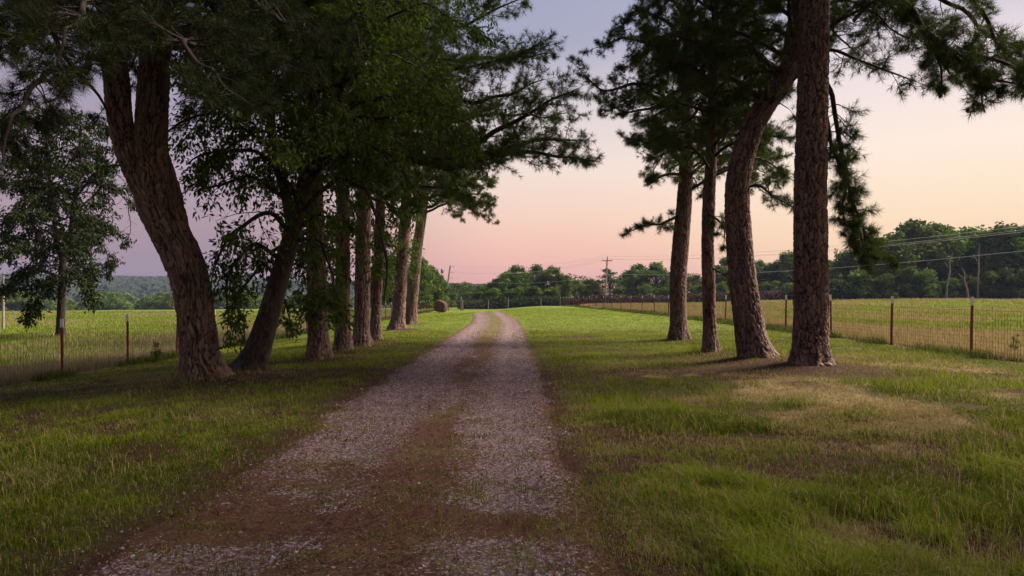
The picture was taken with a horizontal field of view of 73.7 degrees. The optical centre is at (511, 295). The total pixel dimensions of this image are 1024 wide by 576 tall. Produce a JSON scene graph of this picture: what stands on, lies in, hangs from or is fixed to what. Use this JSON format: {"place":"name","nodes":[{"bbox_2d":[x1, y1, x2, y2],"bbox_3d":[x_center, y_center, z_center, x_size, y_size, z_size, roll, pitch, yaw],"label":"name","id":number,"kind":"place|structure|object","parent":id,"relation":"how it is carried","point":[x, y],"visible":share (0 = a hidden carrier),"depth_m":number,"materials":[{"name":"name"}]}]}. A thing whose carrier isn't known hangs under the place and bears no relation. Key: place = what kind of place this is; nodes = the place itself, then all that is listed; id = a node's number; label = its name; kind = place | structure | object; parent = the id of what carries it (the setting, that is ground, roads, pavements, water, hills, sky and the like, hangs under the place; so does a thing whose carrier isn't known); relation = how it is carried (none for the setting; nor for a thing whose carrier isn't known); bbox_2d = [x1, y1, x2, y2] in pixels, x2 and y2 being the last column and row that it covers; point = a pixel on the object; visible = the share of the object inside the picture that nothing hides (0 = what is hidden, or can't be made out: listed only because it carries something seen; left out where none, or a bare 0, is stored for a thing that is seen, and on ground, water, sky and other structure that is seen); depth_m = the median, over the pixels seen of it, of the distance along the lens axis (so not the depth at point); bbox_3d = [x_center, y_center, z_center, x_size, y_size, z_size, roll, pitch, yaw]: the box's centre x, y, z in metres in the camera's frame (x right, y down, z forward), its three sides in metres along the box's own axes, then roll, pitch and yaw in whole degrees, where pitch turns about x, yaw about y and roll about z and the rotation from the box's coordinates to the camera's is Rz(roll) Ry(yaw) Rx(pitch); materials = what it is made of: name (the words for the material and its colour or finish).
{"place":"outdoors","nodes":[
{"label":"outdoors","id":0,"kind":"place"},
{"bbox_2d":[0,308,433,386],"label":"field grass","id":1,"kind":"structure","parent":0,"point":[15,370],"depth_m":30.97,"materials":[{"name":"green plant"}]},
{"bbox_2d":[0,274,485,310],"bbox_3d":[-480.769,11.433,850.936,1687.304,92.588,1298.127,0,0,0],"label":"hills","id":2,"kind":"structure","parent":0,"point":[138,287],"depth_m":624.68,"materials":[{"name":"green plant"}]},
{"bbox_2d":[8,311,684,575],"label":"gravel road","id":3,"kind":"structure","parent":0,"point":[508,326],"depth_m":5.02,"materials":[{"name":"grey gravel"}]},
{"bbox_2d":[0,298,1023,575],"bbox_3d":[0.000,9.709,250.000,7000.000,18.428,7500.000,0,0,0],"label":"ground","id":4,"kind":"structure","parent":0,"point":[762,364],"depth_m":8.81,"materials":[{"name":"green plant"}]},
{"bbox_2d":[2,273,4,329],"bbox_3d":[-32.048,0.479,43.000,0.150,3.900,0.143,0,0,0],"label":"metal pole","id":5,"kind":"object","parent":4,"relation":"on","point":[3,313],"visible":0.69,"depth_m":42.96,"materials":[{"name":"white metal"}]},
{"bbox_2d":[0,292,28,310],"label":"broadleaf tree","id":6,"kind":"object","parent":4,"relation":"on","point":[20,299],"visible":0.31,"depth_m":234.53,"materials":[{"name":"green plant"}]},
{"bbox_2d":[0,291,43,310],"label":"broadleaf tree","id":7,"kind":"object","parent":4,"relation":"on","point":[7,304],"visible":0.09,"depth_m":237.47,"materials":[{"name":"green plant"}]},
{"bbox_2d":[25,294,56,310],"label":"broadleaf tree","id":8,"kind":"object","parent":4,"relation":"on","point":[48,305],"visible":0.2,"depth_m":248.89,"materials":[{"name":"green plant"}]},
{"bbox_2d":[1,1,120,128],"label":"pine tree","id":9,"kind":"object","parent":4,"relation":"on","point":[93,117],"visible":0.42,"depth_m":9.88,"materials":[{"name":"green plant"}]},
{"bbox_2d":[0,100,137,336],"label":"broadleaf tree","id":10,"kind":"object","parent":4,"relation":"on","point":[67,247],"visible":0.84,"depth_m":33.70,"materials":[{"name":"green plant"}]},
{"bbox_2d":[51,299,86,310],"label":"broadleaf tree","id":11,"kind":"object","parent":4,"relation":"on","point":[68,302],"visible":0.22,"depth_m":223.85,"materials":[{"name":"green plant"}]},
{"bbox_2d":[70,301,89,309],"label":"broadleaf tree","id":12,"kind":"object","parent":4,"relation":"on","point":[79,306],"visible":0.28,"depth_m":218.49,"materials":[{"name":"green plant"}]},
{"bbox_2d":[85,290,133,309],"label":"broadleaf tree","id":13,"kind":"object","parent":4,"relation":"on","point":[104,296],"visible":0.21,"depth_m":298.73,"materials":[{"name":"green plant"}]},
{"bbox_2d":[98,296,130,309],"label":"broadleaf tree","id":14,"kind":"object","parent":4,"relation":"on","point":[114,303],"visible":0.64,"depth_m":213.85,"materials":[{"name":"green plant"}]},
{"bbox_2d":[117,292,141,309],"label":"broadleaf tree","id":15,"kind":"object","parent":4,"relation":"on","point":[132,299],"visible":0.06,"depth_m":321.33,"materials":[{"name":"green plant"}]},
{"bbox_2d":[132,296,153,309],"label":"broadleaf tree","id":16,"kind":"object","parent":4,"relation":"on","point":[138,306],"visible":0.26,"depth_m":248.14,"materials":[{"name":"green plant"}]},
{"bbox_2d":[142,291,166,309],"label":"broadleaf tree","id":17,"kind":"object","parent":4,"relation":"on","point":[151,303],"visible":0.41,"depth_m":237.42,"materials":[{"name":"green plant"}]},
{"bbox_2d":[147,341,162,362],"bbox_3d":[-10.601,1.744,20.291,0.463,0.844,0.372,0,0,0],"label":"weed plant","id":18,"kind":"object","parent":4,"relation":"on","point":[157,353],"visible":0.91,"depth_m":20.28,"materials":[{"name":"green plant"}]},
{"bbox_2d":[154,292,174,309],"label":"broadleaf tree","id":19,"kind":"object","parent":4,"relation":"on","point":[168,304],"visible":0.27,"depth_m":232.60,"materials":[{"name":"green plant"}]},
{"bbox_2d":[0,0,371,381],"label":"pine tree","id":20,"kind":"object","parent":4,"relation":"on","point":[120,31],"visible":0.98,"depth_m":9.27,"materials":[{"name":"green plant"}]},
{"bbox_2d":[0,300,429,385],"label":"wire fence","id":21,"kind":"object","parent":4,"relation":"on","point":[61,343],"visible":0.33,"depth_m":19.00,"materials":[{"name":"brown metal"}]},
{"bbox_2d":[214,291,233,308],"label":"broadleaf tree","id":22,"kind":"object","parent":4,"relation":"on","point":[221,304],"visible":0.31,"depth_m":212.90,"materials":[{"name":"green plant"}]},
{"bbox_2d":[27,309,434,381],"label":"weeds","id":23,"kind":"object","parent":4,"relation":"on","point":[131,361],"visible":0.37,"depth_m":19.91,"materials":[{"name":"green plant"}]},
{"bbox_2d":[240,291,262,308],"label":"broadleaf tree","id":24,"kind":"object","parent":4,"relation":"on","point":[258,302],"visible":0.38,"depth_m":208.09,"materials":[{"name":"green plant"}]},
{"bbox_2d":[169,0,429,359],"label":"pine tree","id":25,"kind":"object","parent":4,"relation":"on","point":[318,339],"visible":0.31,"depth_m":15.90,"materials":[{"name":"green plant"}]},
{"bbox_2d":[102,0,508,370],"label":"broadleaf tree","id":26,"kind":"object","parent":4,"relation":"on","point":[311,148],"visible":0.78,"depth_m":12.84,"materials":[{"name":"green plant"}]},
{"bbox_2d":[371,256,409,306],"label":"broadleaf tree","id":27,"kind":"object","parent":4,"relation":"on","point":[390,300],"visible":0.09,"depth_m":118.00,"materials":[{"name":"green plant"}]},
{"bbox_2d":[324,0,499,328],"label":"pine tree","id":28,"kind":"object","parent":4,"relation":"on","point":[398,319],"visible":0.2,"depth_m":30.73,"materials":[{"name":"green plant"}]},
{"bbox_2d":[278,0,560,350],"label":"pine tree","id":29,"kind":"object","parent":4,"relation":"on","point":[343,340],"visible":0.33,"depth_m":17.34,"materials":[{"name":"green plant"}]},
{"bbox_2d":[406,257,435,307],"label":"broadleaf tree","id":30,"kind":"object","parent":4,"relation":"on","point":[423,274],"visible":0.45,"depth_m":111.07,"materials":[{"name":"green plant"}]},
{"bbox_2d":[355,51,500,323],"bbox_3d":[-4.475,-6.191,37.750,8.274,15.617,6.919,0,0,26],"label":"pine tree","id":31,"kind":"object","parent":4,"relation":"on","point":[411,316],"visible":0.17,"depth_m":37.73,"materials":[{"name":"green plant"}]},
{"bbox_2d":[267,0,593,339],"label":"pine tree","id":32,"kind":"object","parent":4,"relation":"on","point":[376,296],"visible":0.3,"depth_m":22.70,"materials":[{"name":"green plant"}]},
{"bbox_2d":[422,264,444,303],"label":"broadleaf tree","id":33,"kind":"object","parent":4,"relation":"on","point":[437,292],"visible":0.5,"depth_m":115.30,"materials":[{"name":"green plant"}]},
{"bbox_2d":[433,300,447,311],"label":"hay bale","id":34,"kind":"object","parent":4,"relation":"on","point":[440,305],"visible":1,"depth_m":85.32},
{"bbox_2d":[278,0,604,346],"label":"pine tree","id":35,"kind":"object","parent":4,"relation":"on","point":[514,145],"visible":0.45,"depth_m":18.16,"materials":[{"name":"green plant"}]},
{"bbox_2d":[434,273,451,304],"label":"broadleaf tree","id":36,"kind":"object","parent":4,"relation":"on","point":[446,289],"visible":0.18,"depth_m":121.77,"materials":[{"name":"green plant"}]},
{"bbox_2d":[447,292,458,307],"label":"bush","id":37,"kind":"object","parent":4,"relation":"on","point":[453,296],"visible":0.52,"depth_m":169.18,"materials":[{"name":"green plant"}]},
{"bbox_2d":[448,297,483,310],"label":"gate","id":38,"kind":"structure","parent":4,"relation":"on","point":[463,304],"depth_m":98.00,"materials":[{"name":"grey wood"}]},
{"bbox_2d":[466,291,483,298],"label":"bush","id":39,"kind":"object","parent":4,"relation":"on","point":[477,295],"visible":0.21,"depth_m":129.32,"materials":[{"name":"green plant"}]},
{"bbox_2d":[481,287,502,297],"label":"bush","id":40,"kind":"object","parent":4,"relation":"on","point":[493,291],"visible":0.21,"depth_m":129.29,"materials":[{"name":"green plant"}]},
{"bbox_2d":[479,278,510,298],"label":"broadleaf tree","id":41,"kind":"object","parent":4,"relation":"on","point":[489,285],"visible":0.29,"depth_m":145.71,"materials":[{"name":"green plant"}]},
{"bbox_2d":[491,271,524,296],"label":"broadleaf tree","id":42,"kind":"object","parent":4,"relation":"on","point":[502,282],"visible":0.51,"depth_m":142.75,"materials":[{"name":"green plant"}]},
{"bbox_2d":[452,295,567,308],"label":"undergrowth","id":43,"kind":"object","parent":4,"relation":"on","point":[498,302],"visible":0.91,"depth_m":118.61,"materials":[{"name":"green plant"}]},
{"bbox_2d":[0,335,1023,575],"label":"pine litter","id":44,"kind":"object","parent":4,"relation":"on","point":[345,522],"visible":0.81,"depth_m":5.43,"materials":[{"name":"brown plant"}]},
{"bbox_2d":[502,287,523,298],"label":"bush","id":45,"kind":"object","parent":4,"relation":"on","point":[512,293],"visible":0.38,"depth_m":127.79,"materials":[{"name":"green plant"}]},
{"bbox_2d":[506,264,535,297],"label":"broadleaf tree","id":46,"kind":"object","parent":4,"relation":"on","point":[515,276],"visible":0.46,"depth_m":144.52,"materials":[{"name":"green plant"}]},
{"bbox_2d":[524,286,542,295],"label":"bush","id":47,"kind":"object","parent":4,"relation":"on","point":[534,290],"visible":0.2,"depth_m":127.14,"materials":[{"name":"green plant"}]},
{"bbox_2d":[523,264,547,295],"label":"broadleaf tree","id":48,"kind":"object","parent":4,"relation":"on","point":[536,269],"visible":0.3,"depth_m":149.10,"materials":[{"name":"green plant"}]},
{"bbox_2d":[543,286,560,296],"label":"bush","id":49,"kind":"object","parent":4,"relation":"on","point":[550,291],"visible":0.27,"depth_m":126.30,"materials":[{"name":"green plant"}]},
{"bbox_2d":[535,265,571,296],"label":"broadleaf tree","id":50,"kind":"object","parent":4,"relation":"on","point":[547,275],"visible":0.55,"depth_m":144.37,"materials":[{"name":"green plant"}]},
{"bbox_2d":[547,272,573,298],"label":"broadleaf tree","id":51,"kind":"object","parent":4,"relation":"on","point":[555,284],"visible":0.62,"depth_m":142.25,"materials":[{"name":"green plant"}]},
{"bbox_2d":[560,280,588,298],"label":"broadleaf tree","id":52,"kind":"object","parent":4,"relation":"on","point":[574,290],"visible":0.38,"depth_m":148.35,"materials":[{"name":"green plant"}]},
{"bbox_2d":[575,283,596,297],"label":"broadleaf tree","id":53,"kind":"object","parent":4,"relation":"on","point":[589,287],"visible":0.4,"depth_m":148.79,"materials":[{"name":"green plant"}]},
{"bbox_2d":[578,278,606,296],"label":"broadleaf tree","id":54,"kind":"object","parent":4,"relation":"on","point":[596,285],"visible":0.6,"depth_m":150.78,"materials":[{"name":"green plant"}]},
{"bbox_2d":[592,268,622,294],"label":"tree","id":55,"kind":"object","parent":4,"relation":"on","point":[610,280],"visible":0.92,"depth_m":149.50,"materials":[{"name":"green plant"}]},
{"bbox_2d":[611,286,625,296],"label":"bush","id":56,"kind":"object","parent":4,"relation":"on","point":[620,289],"visible":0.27,"depth_m":144.66,"materials":[{"name":"green plant"}]},
{"bbox_2d":[622,263,654,295],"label":"broadleaf tree","id":57,"kind":"object","parent":4,"relation":"on","point":[638,274],"visible":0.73,"depth_m":156.53,"materials":[{"name":"green plant"}]},
{"bbox_2d":[636,283,656,301],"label":"bush","id":58,"kind":"object","parent":4,"relation":"on","point":[644,290],"visible":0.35,"depth_m":139.28,"materials":[{"name":"green plant"}]},
{"bbox_2d":[636,261,669,295],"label":"broadleaf tree","id":59,"kind":"object","parent":4,"relation":"on","point":[655,272],"visible":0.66,"depth_m":156.60,"materials":[{"name":"green plant"}]},
{"bbox_2d":[443,272,899,300],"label":"woods","id":60,"kind":"object","parent":4,"relation":"on","point":[454,290],"visible":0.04,"depth_m":176.25,"materials":[{"name":"green plant"}]},
{"bbox_2d":[565,0,793,340],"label":"pine tree","id":61,"kind":"object","parent":4,"relation":"on","point":[678,325],"visible":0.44,"depth_m":22.30,"materials":[{"name":"green plant"}]},
{"bbox_2d":[686,275,701,294],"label":"broadleaf tree","id":62,"kind":"object","parent":4,"relation":"on","point":[697,279],"visible":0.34,"depth_m":157.54,"materials":[{"name":"green plant"}]},
{"bbox_2d":[561,289,836,304],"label":"brush","id":63,"kind":"object","parent":4,"relation":"on","point":[774,294],"visible":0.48,"depth_m":118.91,"materials":[{"name":"green plant"}]},
{"bbox_2d":[624,0,796,351],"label":"pine tree","id":64,"kind":"object","parent":4,"relation":"on","point":[710,139],"visible":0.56,"depth_m":16.85,"materials":[{"name":"green plant"}]},
{"bbox_2d":[700,265,729,291],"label":"broadleaf tree","id":65,"kind":"object","parent":4,"relation":"on","point":[717,274],"visible":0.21,"depth_m":148.10,"materials":[{"name":"green plant"}]},
{"bbox_2d":[715,281,728,292],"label":"bush","id":66,"kind":"object","parent":4,"relation":"on","point":[722,287],"visible":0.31,"depth_m":135.28,"materials":[{"name":"green plant"}]},
{"bbox_2d":[715,255,729,291],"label":"broadleaf tree","id":67,"kind":"object","parent":4,"relation":"on","point":[723,262],"visible":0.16,"depth_m":148.67,"materials":[{"name":"green plant"}]},
{"bbox_2d":[755,259,767,290],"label":"broadleaf tree","id":68,"kind":"object","parent":4,"relation":"on","point":[760,265],"visible":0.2,"depth_m":146.47,"materials":[{"name":"green plant"}]},
{"bbox_2d":[757,280,780,298],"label":"bush","id":69,"kind":"object","parent":4,"relation":"on","point":[764,286],"visible":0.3,"depth_m":131.66,"materials":[{"name":"green plant"}]},
{"bbox_2d":[757,262,791,290],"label":"broadleaf tree","id":70,"kind":"object","parent":4,"relation":"on","point":[762,273],"visible":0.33,"depth_m":144.54,"materials":[{"name":"green plant"}]},
{"bbox_2d":[762,250,793,289],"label":"broadleaf tree","id":71,"kind":"object","parent":4,"relation":"on","point":[785,264],"visible":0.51,"depth_m":142.15,"materials":[{"name":"green plant"}]},
{"bbox_2d":[624,0,954,357],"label":"pine tree","id":72,"kind":"object","parent":4,"relation":"on","point":[750,331],"visible":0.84,"depth_m":14.49,"materials":[{"name":"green plant"}]},
{"bbox_2d":[560,295,1023,360],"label":"wire fence","id":73,"kind":"object","parent":4,"relation":"on","point":[892,318],"visible":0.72,"depth_m":20.02,"materials":[{"name":"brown metal"}]},
{"bbox_2d":[564,305,1023,363],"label":"weeds","id":74,"kind":"object","parent":4,"relation":"on","point":[944,350],"visible":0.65,"depth_m":21.24,"materials":[{"name":"green plant"}]},
{"bbox_2d":[829,278,856,299],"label":"bush","id":75,"kind":"object","parent":4,"relation":"on","point":[850,295],"visible":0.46,"depth_m":119.24,"materials":[{"name":"green plant"}]},
{"bbox_2d":[828,250,864,281],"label":"broadleaf tree","id":76,"kind":"object","parent":4,"relation":"on","point":[832,270],"visible":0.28,"depth_m":127.34,"materials":[{"name":"green plant"}]},
{"bbox_2d":[838,269,879,298],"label":"bush","id":77,"kind":"object","parent":4,"relation":"on","point":[856,277],"visible":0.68,"depth_m":117.79,"materials":[{"name":"green plant"}]},
{"bbox_2d":[833,240,902,283],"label":"broadleaf tree","id":78,"kind":"object","parent":4,"relation":"on","point":[851,259],"visible":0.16,"depth_m":125.39,"materials":[{"name":"green plant"}]},
{"bbox_2d":[742,0,1023,365],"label":"pine tree","id":79,"kind":"object","parent":4,"relation":"on","point":[810,344],"visible":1,"depth_m":13.13,"materials":[{"name":"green plant"}]},
{"bbox_2d":[866,273,901,298],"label":"broadleaf tree","id":80,"kind":"object","parent":4,"relation":"on","point":[882,280],"visible":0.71,"depth_m":116.75,"materials":[{"name":"green plant"}]},
{"bbox_2d":[862,230,927,283],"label":"broadleaf tree","id":81,"kind":"object","parent":4,"relation":"on","point":[910,253],"visible":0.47,"depth_m":121.66,"materials":[{"name":"green plant"}]},
{"bbox_2d":[780,278,1023,298],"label":"undergrowth","id":82,"kind":"object","parent":4,"relation":"on","point":[832,289],"visible":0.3,"depth_m":116.59,"materials":[{"name":"green plant"}]},
{"bbox_2d":[885,266,920,297],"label":"broadleaf tree","id":83,"kind":"object","parent":4,"relation":"on","point":[908,273],"visible":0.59,"depth_m":116.79,"materials":[{"name":"green plant"}]},
{"bbox_2d":[879,218,966,298],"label":"broadleaf tree","id":84,"kind":"object","parent":4,"relation":"on","point":[917,229],"visible":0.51,"depth_m":123.70,"materials":[{"name":"green plant"}]},
{"bbox_2d":[903,269,944,297],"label":"bush","id":85,"kind":"object","parent":4,"relation":"on","point":[927,279],"visible":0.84,"depth_m":115.64,"materials":[{"name":"green plant"}]},
{"bbox_2d":[915,221,956,270],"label":"broadleaf tree","id":86,"kind":"object","parent":4,"relation":"on","point":[936,226],"visible":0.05,"depth_m":130.70,"materials":[{"name":"green plant"}]},
{"bbox_2d":[933,278,966,298],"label":"bush","id":87,"kind":"object","parent":4,"relation":"on","point":[955,295],"visible":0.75,"depth_m":114.83,"materials":[{"name":"green plant"}]},
{"bbox_2d":[945,253,954,298],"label":"dead tree","id":88,"kind":"object","parent":4,"relation":"on","point":[946,293],"visible":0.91,"depth_m":112.93,"materials":[{"name":"grey wood"}]},
{"bbox_2d":[931,228,989,280],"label":"broadleaf tree","id":89,"kind":"object","parent":4,"relation":"on","point":[963,246],"visible":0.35,"depth_m":123.95,"materials":[{"name":"green plant"}]},
{"bbox_2d":[957,225,984,275],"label":"broadleaf tree","id":90,"kind":"object","parent":4,"relation":"on","point":[965,231],"visible":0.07,"depth_m":129.13,"materials":[{"name":"green plant"}]},
{"bbox_2d":[956,275,990,298],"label":"broadleaf tree","id":91,"kind":"object","parent":4,"relation":"on","point":[971,277],"visible":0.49,"depth_m":115.25,"materials":[{"name":"green plant"}]},
{"bbox_2d":[974,243,983,298],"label":"dead tree","id":92,"kind":"object","parent":4,"relation":"on","point":[978,272],"visible":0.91,"depth_m":113.92,"materials":[{"name":"grey wood"}]},
{"bbox_2d":[950,227,1023,279],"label":"broadleaf tree","id":93,"kind":"object","parent":4,"relation":"on","point":[986,239],"visible":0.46,"depth_m":121.91,"materials":[{"name":"green plant"}]},
{"bbox_2d":[965,221,1023,279],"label":"broadleaf tree","id":94,"kind":"object","parent":4,"relation":"on","point":[999,229],"visible":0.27,"depth_m":120.54,"materials":[{"name":"green plant"}]},
{"bbox_2d":[975,270,1013,298],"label":"broadleaf tree","id":95,"kind":"object","parent":4,"relation":"on","point":[987,278],"visible":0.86,"depth_m":114.07,"materials":[{"name":"green plant"}]},
{"bbox_2d":[988,226,1023,273],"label":"broadleaf tree","id":96,"kind":"object","parent":4,"relation":"on","point":[1018,244],"visible":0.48,"depth_m":118.36,"materials":[{"name":"green plant"}]},
{"bbox_2d":[997,267,1023,298],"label":"broadleaf tree","id":97,"kind":"object","parent":4,"relation":"on","point":[1017,279],"visible":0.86,"depth_m":113.09,"materials":[{"name":"green plant"}]},
{"bbox_2d":[0,0,1023,294],"label":"sky","id":98,"kind":"structure","parent":0,"point":[925,160],"materials":[{"name":"pink"}]},
{"bbox_2d":[579,297,1023,361],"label":"field grass","id":99,"kind":"structure","parent":0,"point":[842,328],"depth_m":36.37,"materials":[{"name":"green plant"}]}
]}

